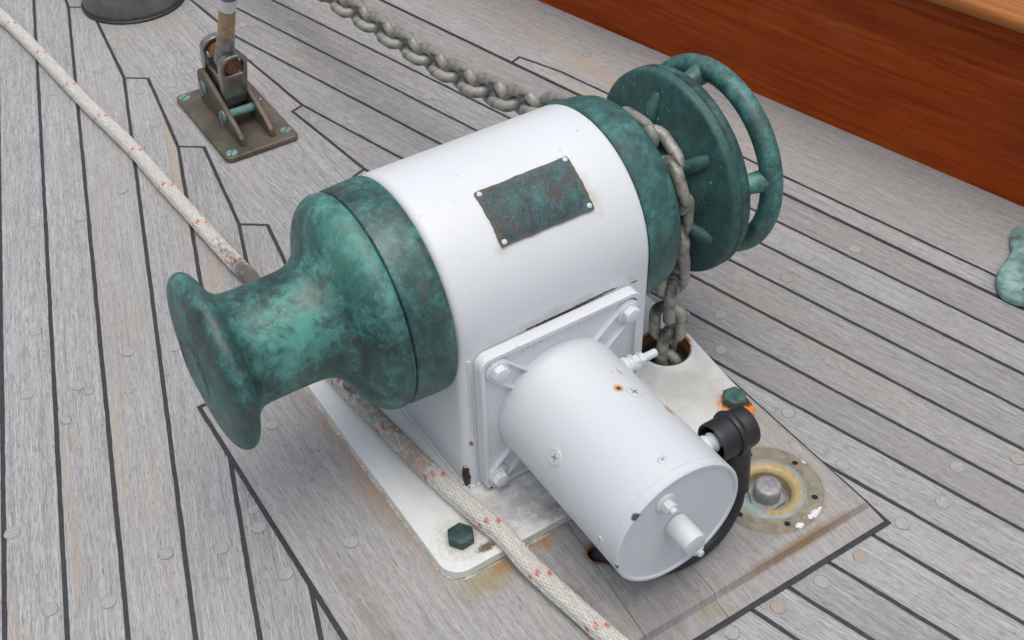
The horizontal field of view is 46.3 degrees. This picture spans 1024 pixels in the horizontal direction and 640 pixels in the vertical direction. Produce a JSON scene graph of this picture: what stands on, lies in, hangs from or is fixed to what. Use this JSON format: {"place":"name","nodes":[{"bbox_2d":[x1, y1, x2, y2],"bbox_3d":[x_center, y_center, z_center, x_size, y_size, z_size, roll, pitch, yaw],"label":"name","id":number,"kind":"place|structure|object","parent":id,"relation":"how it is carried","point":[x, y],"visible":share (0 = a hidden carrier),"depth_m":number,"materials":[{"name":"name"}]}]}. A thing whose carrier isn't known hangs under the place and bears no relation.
{"place":"outdoors","nodes":[
{"label":"outdoors","id":0,"kind":"place"},
{"bbox_2d":[0,0,1023,639],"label":"deck","id":1,"kind":"structure","parent":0,"point":[854,320],"depth_m":1.20,"materials":[{"name":"grey wood"}]},
{"bbox_2d":[81,0,184,24],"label":"deck vent","id":2,"kind":"object","parent":1,"relation":"on","point":[120,12],"visible":1,"depth_m":1.66,"materials":[{"name":"metal"}]},
{"bbox_2d":[177,68,297,162],"bbox_3d":[-0.340,-0.268,1.453,0.093,0.060,0.168,-24,47,-23],"label":"stay fitting","id":3,"kind":"object","parent":1,"relation":"on","point":[255,123],"visible":0.81,"depth_m":1.44,"materials":[{"name":"brown metal"}]},
{"bbox_2d":[199,0,246,106],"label":"stay rod","id":4,"kind":"object","parent":3,"relation":"attached to","point":[224,66],"visible":1,"depth_m":1.40,"materials":[{"name":"metal"}]},
{"bbox_2d":[0,7,628,639],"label":"mooring rope","id":5,"kind":"object","parent":1,"relation":"on","point":[540,575],"visible":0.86,"depth_m":1.04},
{"bbox_2d":[197,375,890,639],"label":"deck pad","id":6,"kind":"object","parent":1,"relation":"on","point":[365,567],"visible":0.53,"depth_m":0.97,"materials":[{"name":"grey wood"}]},
{"bbox_2d":[166,53,782,580],"bbox_3d":[0.018,0.019,0.967,0.502,0.279,0.407,-24,47,-23],"label":"anchor windlass","id":7,"kind":"object","parent":6,"relation":"on","point":[470,313],"visible":0.98,"depth_m":0.92,"materials":[{"name":"paint"}]},
{"bbox_2d":[318,0,694,364],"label":"anchor chain","id":8,"kind":"object","parent":7,"relation":"on","point":[490,90],"visible":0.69,"depth_m":1.14,"materials":[{"name":"grey metal"}]},
{"bbox_2d":[589,406,760,575],"bbox_3d":[0.130,0.143,0.939,0.131,0.140,0.054,-17,45,-17],"label":"power cable","id":9,"kind":"object","parent":7,"relation":"attached to","point":[736,429],"visible":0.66,"depth_m":0.92,"materials":[{"name":"black rubber"}]},
{"bbox_2d":[735,447,823,533],"bbox_3d":[0.217,0.145,1.019,0.094,0.016,0.094,-24,47,-23],"label":"deck socket","id":10,"kind":"object","parent":6,"relation":"in","point":[784,493],"visible":0.75,"depth_m":1.01,"materials":[{"name":"beige metal"}]},
{"bbox_2d":[538,0,1023,206],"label":"bulwark","id":11,"kind":"object","parent":1,"relation":"on","point":[938,85],"visible":0.97,"depth_m":1.36,"materials":[{"name":"brown wood"}]},
{"bbox_2d":[995,225,1023,306],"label":"rope chock","id":12,"kind":"object","parent":1,"relation":"on","point":[1009,284],"visible":1,"depth_m":1.22,"materials":[{"name":"teal metal"}]}
]}

